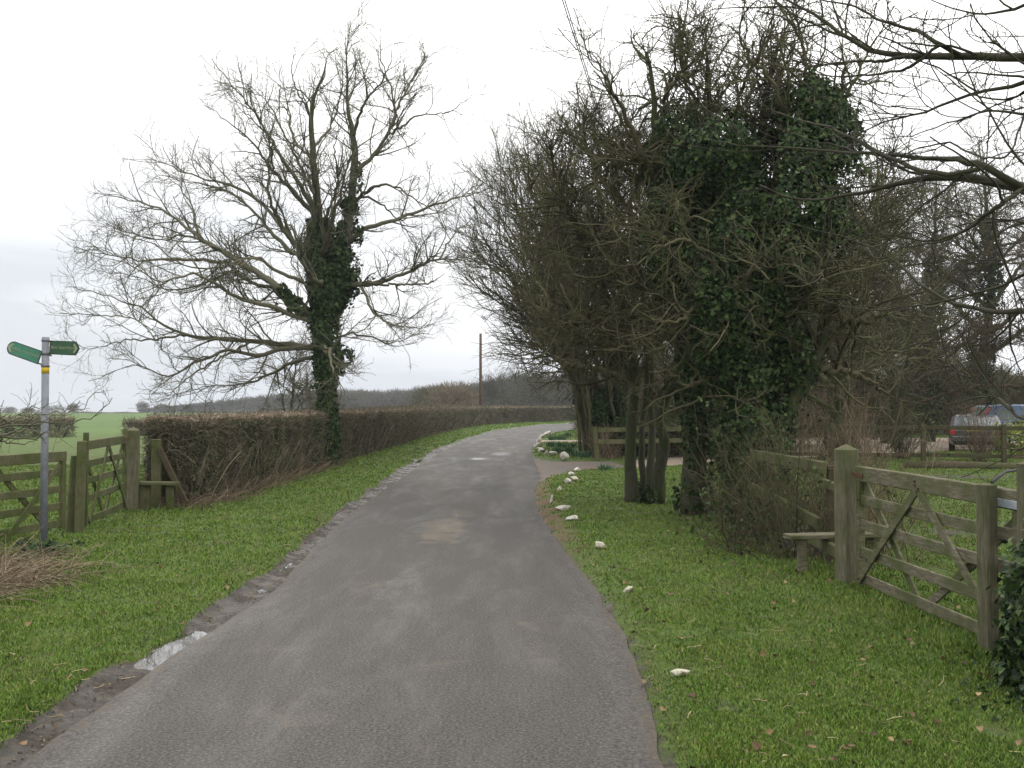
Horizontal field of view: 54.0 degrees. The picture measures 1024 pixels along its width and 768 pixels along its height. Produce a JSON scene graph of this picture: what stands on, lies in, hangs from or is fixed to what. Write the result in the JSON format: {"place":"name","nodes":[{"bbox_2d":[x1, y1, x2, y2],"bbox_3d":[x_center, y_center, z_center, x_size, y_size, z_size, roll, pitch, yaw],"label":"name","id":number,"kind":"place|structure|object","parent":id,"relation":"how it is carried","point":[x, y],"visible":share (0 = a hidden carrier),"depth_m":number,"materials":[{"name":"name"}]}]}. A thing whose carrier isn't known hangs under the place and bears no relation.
{"place":"outdoors","nodes":[
{"label":"outdoors","id":0,"kind":"place"},
{"bbox_2d":[0,525,164,606],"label":"dead grass","id":1,"kind":"structure","parent":0,"point":[21,568],"depth_m":8.92,"materials":[{"name":"plant"}]},
{"bbox_2d":[16,423,663,767],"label":"road","id":2,"kind":"structure","parent":0,"point":[445,609],"depth_m":6.25,"materials":[{"name":"asphalt"}]},
{"bbox_2d":[0,412,1023,767],"bbox_3d":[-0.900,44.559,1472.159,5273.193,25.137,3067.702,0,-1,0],"label":"ground","id":3,"kind":"structure","parent":0,"point":[232,602],"depth_m":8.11,"materials":[{"name":"plant"}]},
{"bbox_2d":[2,406,18,412],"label":"distant tree","id":4,"kind":"object","parent":3,"relation":"on","point":[9,409],"visible":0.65,"depth_m":419.20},
{"bbox_2d":[0,451,66,542],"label":"field gate","id":5,"kind":"structure","parent":3,"relation":"on","point":[60,458],"depth_m":11.41,"materials":[{"name":"wood"}]},
{"bbox_2d":[0,411,80,437],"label":"field hedge","id":6,"kind":"object","parent":3,"relation":"on","point":[65,419],"visible":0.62,"depth_m":48.77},
{"bbox_2d":[0,536,85,558],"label":"ground ivy","id":7,"kind":"object","parent":3,"relation":"on","point":[49,543],"visible":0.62,"depth_m":10.28,"materials":[{"name":"green plant"}]},
{"bbox_2d":[7,337,79,552],"bbox_3d":[-4.844,0.764,10.419,0.698,2.510,0.231,0,-1,-13],"label":"signpost","id":8,"kind":"object","parent":3,"relation":"on","point":[23,351],"visible":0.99,"depth_m":10.46,"materials":[{"name":"metal"}]},
{"bbox_2d":[39,405,65,412],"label":"distant tree","id":9,"kind":"object","parent":3,"relation":"on","point":[55,408],"visible":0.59,"depth_m":429.31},
{"bbox_2d":[0,374,112,456],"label":"field edge bush","id":10,"kind":"object","parent":3,"relation":"on","point":[8,421],"visible":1,"depth_m":9.90,"materials":[{"name":"brown plant"}]},
{"bbox_2d":[65,455,75,532],"bbox_3d":[-5.391,1.494,12.323,0.156,1.230,0.127,1,-1,-29],"label":"gate post","id":11,"kind":"object","parent":3,"relation":"on","point":[70,511],"visible":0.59,"depth_m":12.28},
{"bbox_2d":[67,403,79,412],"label":"distant tree","id":12,"kind":"object","parent":3,"relation":"on","point":[73,404],"visible":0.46,"depth_m":419.32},
{"bbox_2d":[74,441,86,532],"bbox_3d":[-5.269,1.402,12.265,0.135,1.410,0.134,0,-1,-17],"label":"gate post","id":13,"kind":"object","parent":3,"relation":"on","point":[80,492],"visible":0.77,"depth_m":12.22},
{"bbox_2d":[83,428,128,525],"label":"wicket gate","id":14,"kind":"structure","parent":13,"relation":"attached to","point":[108,443],"depth_m":13.38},
{"bbox_2d":[125,427,139,510],"bbox_3d":[-5.600,1.401,14.826,0.188,1.520,0.191,0,-1,-14],"label":"gate post","id":15,"kind":"object","parent":3,"relation":"on","point":[133,460],"visible":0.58,"depth_m":14.74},
{"bbox_2d":[116,414,169,435],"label":"field hedge","id":16,"kind":"object","parent":3,"relation":"on","point":[133,422],"visible":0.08,"depth_m":51.56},
{"bbox_2d":[136,400,150,412],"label":"distant tree","id":17,"kind":"object","parent":3,"relation":"on","point":[141,405],"visible":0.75,"depth_m":419.09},
{"bbox_2d":[1,410,304,412],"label":"scrub","id":18,"kind":"object","parent":3,"relation":"on","point":[217,411],"visible":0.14,"depth_m":223.11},
{"bbox_2d":[151,439,162,506],"bbox_3d":[-5.420,1.506,15.321,0.154,1.330,0.153,0,-1,-11],"label":"stile post","id":19,"kind":"object","parent":3,"relation":"on","point":[156,467],"visible":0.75,"depth_m":15.25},
{"bbox_2d":[154,403,168,412],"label":"distant tree","id":20,"kind":"object","parent":3,"relation":"on","point":[158,407],"visible":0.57,"depth_m":399.39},
{"bbox_2d":[139,447,188,509],"bbox_3d":[-5.257,1.556,15.021,0.704,1.218,0.428,0,-1,7],"label":"wooden stile","id":21,"kind":"object","parent":3,"relation":"on","point":[144,495],"visible":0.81,"depth_m":14.88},
{"bbox_2d":[134,631,206,669],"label":"puddle","id":22,"kind":"object","parent":3,"relation":"on","point":[162,653],"visible":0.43,"depth_m":6.68,"materials":[{"name":"grey liquid"}]},
{"bbox_2d":[151,452,354,511],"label":"dead stems","id":23,"kind":"object","parent":3,"relation":"on","point":[230,493],"visible":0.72,"depth_m":17.64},
{"bbox_2d":[36,0,516,465],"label":"bare ash tree","id":24,"kind":"object","parent":3,"relation":"on","point":[323,253],"visible":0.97,"depth_m":25.42,"materials":[{"name":"brown plant"}]},
{"bbox_2d":[249,321,350,411],"bbox_3d":[-7.972,0.038,37.726,3.666,4.991,4.881,-1,-1,36],"label":"young tree","id":25,"kind":"object","parent":3,"relation":"on","point":[305,387],"visible":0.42,"depth_m":37.37,"materials":[{"name":"brown plant"}]},
{"bbox_2d":[253,497,364,594],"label":"gutter water","id":26,"kind":"structure","parent":3,"relation":"on","point":[259,591],"depth_m":10.02,"materials":[{"name":"grey liquid"}]},
{"bbox_2d":[136,402,575,506],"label":"roadside hedge","id":27,"kind":"object","parent":3,"relation":"on","point":[211,449],"visible":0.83,"depth_m":20.59,"materials":[{"name":"brown plant"}]},
{"bbox_2d":[2,468,724,766],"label":"gravel","id":28,"kind":"structure","parent":3,"relation":"on","point":[94,698],"depth_m":5.96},
{"bbox_2d":[138,368,603,412],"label":"woodland","id":29,"kind":"object","parent":3,"relation":"on","point":[366,398],"visible":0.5,"depth_m":290.25,"materials":[{"name":"plant"}]},
{"bbox_2d":[340,430,458,464],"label":"hedge bottom weeds","id":30,"kind":"object","parent":3,"relation":"on","point":[421,440],"visible":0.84,"depth_m":34.00,"materials":[{"name":"green plant"}]},
{"bbox_2d":[391,385,449,405],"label":"hedgerow bush","id":31,"kind":"object","parent":3,"relation":"on","point":[421,392],"visible":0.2,"depth_m":149.07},
{"bbox_2d":[418,380,507,405],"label":"hedgerow bush","id":32,"kind":"object","parent":3,"relation":"on","point":[461,395],"visible":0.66,"depth_m":124.09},
{"bbox_2d":[449,376,484,405],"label":"wood edge tree","id":33,"kind":"object","parent":3,"relation":"on","point":[468,386],"visible":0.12,"depth_m":150.30,"materials":[{"name":"grey plant"}]},
{"bbox_2d":[479,333,481,405],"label":"telegraph pole","id":34,"kind":"object","parent":3,"relation":"on","point":[480,371],"visible":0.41,"depth_m":79.95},
{"bbox_2d":[478,372,508,405],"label":"wood edge tree","id":35,"kind":"object","parent":3,"relation":"on","point":[488,385],"visible":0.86,"depth_m":149.63,"materials":[{"name":"grey plant"}]},
{"bbox_2d":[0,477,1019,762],"bbox_3d":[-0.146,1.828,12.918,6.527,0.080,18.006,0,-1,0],"label":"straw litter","id":36,"kind":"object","parent":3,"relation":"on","point":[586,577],"visible":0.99,"depth_m":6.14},
{"bbox_2d":[487,360,533,405],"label":"wood edge tree","id":37,"kind":"object","parent":3,"relation":"on","point":[502,384],"visible":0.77,"depth_m":149.55,"materials":[{"name":"brown plant"}]},
{"bbox_2d":[5,464,1022,767],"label":"fallen leaves","id":38,"kind":"object","parent":3,"relation":"on","point":[769,732],"visible":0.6,"depth_m":6.01,"materials":[{"name":"brown plant"}]},
{"bbox_2d":[506,367,545,405],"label":"wood edge tree","id":39,"kind":"object","parent":3,"relation":"on","point":[529,402],"visible":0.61,"depth_m":140.46,"materials":[{"name":"grey plant"}]},
{"bbox_2d":[422,83,662,454],"bbox_3d":[1.106,-3.807,30.561,7.451,12.238,11.013,0,-1,0],"label":"hazel tree","id":40,"kind":"object","parent":3,"relation":"on","point":[586,415],"visible":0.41,"depth_m":29.54,"materials":[{"name":"brown plant"}]},
{"bbox_2d":[548,447,567,452],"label":"daffodil clump","id":41,"kind":"object","parent":3,"relation":"on","point":[558,449],"visible":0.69,"depth_m":32.71,"materials":[{"name":"green plant"}]},
{"bbox_2d":[555,505,570,510],"bbox_3d":[0.748,1.845,14.902,0.229,0.095,0.141,0,-1,-17],"label":"stone","id":42,"kind":"object","parent":3,"relation":"on","point":[562,507],"visible":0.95,"depth_m":14.85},
{"bbox_2d":[560,452,568,460],"bbox_3d":[1.511,2.082,28.995,0.263,0.264,0.211,0,-1,0],"label":"stone","id":43,"kind":"object","parent":3,"relation":"on","point":[564,455],"visible":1,"depth_m":28.93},
{"bbox_2d":[563,447,575,452],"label":"daffodil clump","id":44,"kind":"object","parent":3,"relation":"on","point":[567,449],"visible":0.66,"depth_m":32.65,"materials":[{"name":"green plant"}]},
{"bbox_2d":[565,515,577,520],"bbox_3d":[0.808,1.812,13.594,0.172,0.077,0.112,0,-1,0],"label":"stone","id":45,"kind":"object","parent":3,"relation":"on","point":[572,517],"visible":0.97,"depth_m":13.56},
{"bbox_2d":[563,450,582,456],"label":"daffodil clump","id":46,"kind":"object","parent":3,"relation":"on","point":[572,454],"visible":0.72,"depth_m":30.30,"materials":[{"name":"green plant"}]},
{"bbox_2d":[564,443,582,447],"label":"daffodil clump","id":47,"kind":"object","parent":3,"relation":"on","point":[573,445],"visible":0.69,"depth_m":36.79,"materials":[{"name":"green plant"}]},
{"bbox_2d":[493,78,673,453],"bbox_3d":[3.142,-4.047,31.437,5.548,12.731,8.600,-1,-1,34],"label":"overgrown tree","id":48,"kind":"object","parent":3,"relation":"on","point":[612,404],"visible":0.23,"depth_m":31.24,"materials":[{"name":"brown plant"}]},
{"bbox_2d":[575,451,591,457],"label":"daffodil clump","id":49,"kind":"object","parent":3,"relation":"on","point":[582,454],"visible":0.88,"depth_m":29.88,"materials":[{"name":"green plant"}]},
{"bbox_2d":[570,422,624,458],"bbox_3d":[3.290,1.837,38.592,2.235,1.103,20.439,0,-1,3],"label":"dry growth","id":50,"kind":"object","parent":3,"relation":"on","point":[605,451],"visible":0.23,"depth_m":29.62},
{"bbox_2d":[595,541,605,548],"bbox_3d":[0.964,1.748,10.868,0.128,0.093,0.097,0,-1,0],"label":"stone","id":51,"kind":"object","parent":3,"relation":"on","point":[599,544],"visible":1,"depth_m":10.84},
{"bbox_2d":[563,379,661,428],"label":"garden bush","id":52,"kind":"object","parent":3,"relation":"on","point":[574,414],"visible":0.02,"depth_m":53.31,"materials":[{"name":"brown plant"}]},
{"bbox_2d":[559,181,680,422],"bbox_3d":[6.213,-2.930,34.562,8.682,10.830,8.810,-1,-1,26],"label":"garden tree","id":53,"kind":"object","parent":3,"relation":"on","point":[656,385],"visible":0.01,"depth_m":34.04,"materials":[{"name":"brown plant"}]},
{"bbox_2d":[480,79,764,504],"bbox_3d":[1.839,-1.551,16.302,4.527,7.136,4.704,0,-1,-9],"label":"hawthorn tree","id":54,"kind":"object","parent":3,"relation":"on","point":[649,487],"visible":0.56,"depth_m":15.67,"materials":[{"name":"brown plant"}]},
{"bbox_2d":[623,586,632,592],"bbox_3d":[0.978,1.725,8.426,0.071,0.062,0.077,-1,-1,37],"label":"stone","id":55,"kind":"object","parent":3,"relation":"on","point":[627,589],"visible":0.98,"depth_m":8.41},
{"bbox_2d":[609,410,657,456],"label":"ivy bush","id":56,"kind":"object","parent":3,"relation":"on","point":[620,423],"visible":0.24,"depth_m":30.19,"materials":[{"name":"green plant"}]},
{"bbox_2d":[637,369,666,422],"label":"garden bush","id":57,"kind":"object","parent":3,"relation":"on","point":[642,400],"depth_m":51.33,"materials":[{"name":"brown plant"}]},
{"bbox_2d":[593,426,732,460],"bbox_3d":[5.485,1.880,30.761,7.346,1.230,0.464,1,-1,-33],"label":"driveway fence","id":58,"kind":"object","parent":3,"relation":"on","point":[596,430],"visible":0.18,"depth_m":29.07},
{"bbox_2d":[609,421,730,457],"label":"garden hedge","id":59,"kind":"object","parent":3,"relation":"on","point":[672,452],"visible":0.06,"depth_m":31.18,"materials":[{"name":"green plant"}]},
{"bbox_2d":[670,669,689,675],"bbox_3d":[0.976,1.668,5.815,0.114,0.048,0.083,1,-1,-26],"label":"stone","id":60,"kind":"object","parent":3,"relation":"on","point":[678,672],"visible":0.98,"depth_m":5.78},
{"bbox_2d":[655,383,705,456],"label":"laurel shrub","id":61,"kind":"object","parent":3,"relation":"on","point":[666,420],"visible":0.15,"depth_m":31.06,"materials":[{"name":"green plant"}]},
{"bbox_2d":[530,0,864,515],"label":"ivied tree","id":62,"kind":"object","parent":3,"relation":"on","point":[632,156],"visible":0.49,"depth_m":14.24,"materials":[{"name":"brown plant"}]},
{"bbox_2d":[562,0,606,135],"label":"overhead cable","id":63,"kind":"object","parent":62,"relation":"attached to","point":[579,52],"visible":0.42,"depth_m":13.80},
{"bbox_2d":[638,353,803,435],"bbox_3d":[7.641,0.532,36.471,6.426,4.306,5.694,-1,-2,37],"label":"garden bush","id":64,"kind":"object","parent":3,"relation":"on","point":[669,404],"visible":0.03,"depth_m":35.79,"materials":[{"name":"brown plant"}]},
{"bbox_2d":[638,363,821,430],"bbox_3d":[7.984,0.550,37.685,7.342,4.974,6.417,0,-1,-4],"label":"garden bush","id":65,"kind":"object","parent":3,"relation":"on","point":[712,394],"depth_m":36.71,"materials":[{"name":"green plant"}]},
{"bbox_2d":[661,468,825,564],"bbox_3d":[2.660,1.700,11.544,2.020,1.478,3.656,0,-1,0],"label":"bramble","id":66,"kind":"object","parent":3,"relation":"on","point":[729,533],"visible":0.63,"depth_m":10.90,"materials":[{"name":"brown plant"}]},
{"bbox_2d":[717,450,834,563],"bbox_3d":[2.998,1.439,11.598,0.324,1.310,5.355,0,-1,-2],"label":"side fence","id":67,"kind":"object","parent":3,"relation":"on","point":[827,546],"visible":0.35,"depth_m":10.09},
{"bbox_2d":[607,0,970,523],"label":"ivy clad tree","id":68,"kind":"object","parent":3,"relation":"on","point":[739,303],"visible":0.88,"depth_m":13.07,"materials":[{"name":"green plant"}]},
{"bbox_2d":[788,401,820,444],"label":"garden bush","id":69,"kind":"object","parent":3,"relation":"on","point":[805,419],"visible":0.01,"depth_m":37.19,"materials":[{"name":"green plant"}]},
{"bbox_2d":[679,385,949,567],"bbox_3d":[3.309,0.934,11.232,2.838,1.909,4.038,0,-1,14],"label":"bramble thicket","id":70,"kind":"object","parent":3,"relation":"on","point":[787,493],"visible":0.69,"depth_m":10.83,"materials":[{"name":"brown plant"}]},
{"bbox_2d":[772,375,889,452],"bbox_3d":[9.852,0.912,33.454,6.775,2.834,3.496,1,-1,-29],"label":"dogwood clump","id":71,"kind":"object","parent":3,"relation":"on","point":[799,416],"visible":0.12,"depth_m":33.36,"materials":[{"name":"brown plant"}]},
{"bbox_2d":[783,531,881,572],"bbox_3d":[3.030,1.724,9.430,0.955,0.647,0.193,0,-1,-10],"label":"wooden stile","id":72,"kind":"object","parent":3,"relation":"on","point":[801,538],"visible":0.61,"depth_m":9.33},
{"bbox_2d":[643,0,1023,699],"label":"roadside tree","id":73,"kind":"object","parent":3,"relation":"on","point":[1011,652],"visible":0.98,"depth_m":5.97,"materials":[{"name":"brown plant"}]},
{"bbox_2d":[802,360,887,436],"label":"garden bush","id":74,"kind":"object","parent":3,"relation":"on","point":[820,396],"visible":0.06,"depth_m":49.84,"materials":[{"name":"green plant"}]},
{"bbox_2d":[834,444,857,583],"bbox_3d":[2.931,1.282,8.795,0.162,1.505,0.161,0,-1,-18],"label":"gate post","id":75,"kind":"object","parent":3,"relation":"on","point":[845,459],"visible":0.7,"depth_m":8.73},
{"bbox_2d":[809,381,893,457],"bbox_3d":[9.469,0.970,28.066,2.275,2.492,2.400,-1,-1,25],"label":"garden shrub","id":76,"kind":"object","parent":3,"relation":"on","point":[853,438],"visible":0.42,"depth_m":28.02,"materials":[{"name":"brown plant"}]},
{"bbox_2d":[711,137,1003,459],"bbox_3d":[9.131,-2.202,27.496,8.418,9.084,8.322,0,-1,0],"label":"garden tree","id":77,"kind":"object","parent":3,"relation":"on","point":[882,342],"visible":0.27,"depth_m":27.38,"materials":[{"name":"brown plant"}]},
{"bbox_2d":[823,373,920,434],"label":"garden bush","id":78,"kind":"object","parent":3,"relation":"on","point":[889,408],"visible":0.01,"depth_m":51.17,"materials":[{"name":"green plant"}]},
{"bbox_2d":[797,203,947,441],"bbox_3d":[11.699,-2.338,37.637,7.870,9.766,10.122,-1,-2,40],"label":"garden tree","id":79,"kind":"object","parent":3,"relation":"on","point":[832,392],"visible":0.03,"depth_m":37.09,"materials":[{"name":"brown plant"}]},
{"bbox_2d":[817,233,947,442],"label":"ivied garden tree","id":80,"kind":"object","parent":3,"relation":"on","point":[878,419],"visible":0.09,"depth_m":42.70,"materials":[{"name":"green plant"}]},
{"bbox_2d":[763,380,1023,564],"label":"dead sapling clump","id":81,"kind":"object","parent":3,"relation":"on","point":[872,518],"visible":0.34,"depth_m":10.33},
{"bbox_2d":[786,423,1023,462],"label":"garden fence","id":82,"kind":"object","parent":3,"relation":"on","point":[1003,428],"visible":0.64,"depth_m":26.62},
{"bbox_2d":[870,387,953,458],"bbox_3d":[11.237,1.095,29.091,2.647,2.285,2.936,0,-1,0],"label":"garden shrub","id":83,"kind":"object","parent":3,"relation":"on","point":[903,449],"visible":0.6,"depth_m":28.56,"materials":[{"name":"brown plant"}]},
{"bbox_2d":[819,230,1023,447],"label":"garden tree","id":84,"kind":"object","parent":3,"relation":"on","point":[991,350],"visible":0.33,"depth_m":37.29,"materials":[{"name":"brown plant"}]},
{"bbox_2d":[880,355,996,434],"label":"garden bush","id":85,"kind":"object","parent":3,"relation":"on","point":[948,400],"visible":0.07,"depth_m":52.03,"materials":[{"name":"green plant"}]},
{"bbox_2d":[854,149,1023,441],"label":"ivied garden tree","id":86,"kind":"object","parent":3,"relation":"on","point":[934,385],"visible":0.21,"depth_m":43.77,"materials":[{"name":"brown plant"}]},
{"bbox_2d":[891,118,1023,414],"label":"ivied garden tree","id":87,"kind":"object","parent":3,"relation":"on","point":[982,229],"visible":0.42,"depth_m":43.75,"materials":[{"name":"brown plant"}]},
{"bbox_2d":[892,649,1023,723],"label":"ground ivy","id":88,"kind":"object","parent":3,"relation":"on","point":[1017,700],"visible":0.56,"depth_m":5.33,"materials":[{"name":"green plant"}]},
{"bbox_2d":[904,461,1016,469],"bbox_3d":[11.413,2.001,24.132,3.751,0.268,0.367,0,-1,15],"label":"fallen log","id":89,"kind":"object","parent":3,"relation":"on","point":[963,464],"visible":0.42,"depth_m":24.25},
{"bbox_2d":[935,380,1007,433],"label":"garden bush","id":90,"kind":"object","parent":3,"relation":"on","point":[948,421],"visible":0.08,"depth_m":51.79,"materials":[{"name":"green plant"}]},
{"bbox_2d":[929,385,1014,461],"bbox_3d":[12.215,1.075,26.963,2.489,2.276,1.797,0,-1,-21],"label":"garden shrub","id":91,"kind":"object","parent":3,"relation":"on","point":[981,441],"visible":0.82,"depth_m":26.90,"materials":[{"name":"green plant"}]},
{"bbox_2d":[976,483,998,654],"bbox_3d":[3.005,1.308,6.343,0.104,1.350,0.100,1,-1,-24],"label":"slim post","id":92,"kind":"object","parent":3,"relation":"on","point":[987,541],"visible":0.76,"depth_m":6.31,"materials":[{"name":"wood"}]},
{"bbox_2d":[961,356,1018,379],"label":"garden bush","id":93,"kind":"object","parent":3,"relation":"on","point":[997,366],"depth_m":55.07,"materials":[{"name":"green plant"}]},
{"bbox_2d":[965,361,1023,394],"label":"garden bush","id":94,"kind":"object","parent":3,"relation":"on","point":[1006,372],"depth_m":54.62,"materials":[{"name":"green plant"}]},
{"bbox_2d":[966,363,1023,404],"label":"garden bush","id":95,"kind":"object","parent":3,"relation":"on","point":[1014,392],"visible":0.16,"depth_m":50.69,"materials":[{"name":"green plant"}]},
{"bbox_2d":[978,213,1023,320],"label":"garden tree","id":96,"kind":"object","parent":3,"relation":"on","point":[1020,246],"visible":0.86,"depth_m":34.72,"materials":[{"name":"brown plant"}]},
{"bbox_2d":[990,468,1016,483],"bbox_3d":[11.146,1.799,20.440,4.486,0.272,0.955,0,-1,-20],"label":"black pipe","id":97,"kind":"object","parent":3,"relation":"on","point":[1001,475],"visible":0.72,"depth_m":19.91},
{"bbox_2d":[989,419,1023,454],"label":"golden shrub","id":98,"kind":"object","parent":3,"relation":"on","point":[1019,442],"visible":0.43,"depth_m":29.31,"materials":[{"name":"yellow plant"}]},
{"bbox_2d":[1016,460,1023,550],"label":"gate post","id":99,"kind":"object","parent":3,"relation":"on","point":[1020,500],"visible":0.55,"depth_m":6.03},
{"bbox_2d":[852,466,1016,640],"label":"field gate","id":100,"kind":"structure","parent":99,"relation":"attached to","point":[913,483],"depth_m":7.43,"materials":[{"name":"wood"}]},
{"bbox_2d":[0,0,1023,411],"label":"sky","id":101,"kind":"structure","parent":0,"point":[77,77],"materials":[{"name":"white"}]},
{"bbox_2d":[542,441,557,445],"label":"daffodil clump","id":102,"kind":"object","parent":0,"point":[551,443],"visible":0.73,"depth_m":37.96,"materials":[{"name":"green plant"}]},
{"bbox_2d":[547,441,567,446],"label":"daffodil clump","id":103,"kind":"object","parent":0,"point":[556,444],"visible":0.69,"depth_m":37.49,"materials":[{"name":"green plant"}]},
{"bbox_2d":[536,440,581,442],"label":"gravel path","id":104,"kind":"structure","parent":0,"point":[559,440],"depth_m":45.79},
{"bbox_2d":[559,441,569,447],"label":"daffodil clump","id":105,"kind":"object","parent":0,"point":[562,444],"visible":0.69,"depth_m":37.09,"materials":[{"name":"green plant"}]},
{"bbox_2d":[533,458,623,481],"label":"driveway","id":106,"kind":"structure","parent":0,"point":[547,468],"depth_m":26.43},
{"bbox_2d":[597,464,617,469],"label":"daffodil clump","id":107,"kind":"object","parent":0,"point":[603,467],"visible":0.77,"depth_m":24.09,"materials":[{"name":"green plant"}]},
{"bbox_2d":[636,438,1019,467],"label":"gravel drive","id":108,"kind":"structure","parent":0,"point":[674,460],"depth_m":37.38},
{"bbox_2d":[948,414,1000,450],"bbox_3d":[16.137,1.695,35.016,1.690,1.279,3.621,-1,-1,24],"label":"parked small car","id":109,"kind":"object","parent":108,"relation":"on","point":[953,432],"visible":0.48,"depth_m":33.76,"materials":[{"name":"paint"}]},
{"bbox_2d":[968,404,1023,444],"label":"parked estate car","id":110,"kind":"object","parent":108,"relation":"on","point":[1018,410],"visible":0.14,"depth_m":37.68,"materials":[{"name":"blue paint"}]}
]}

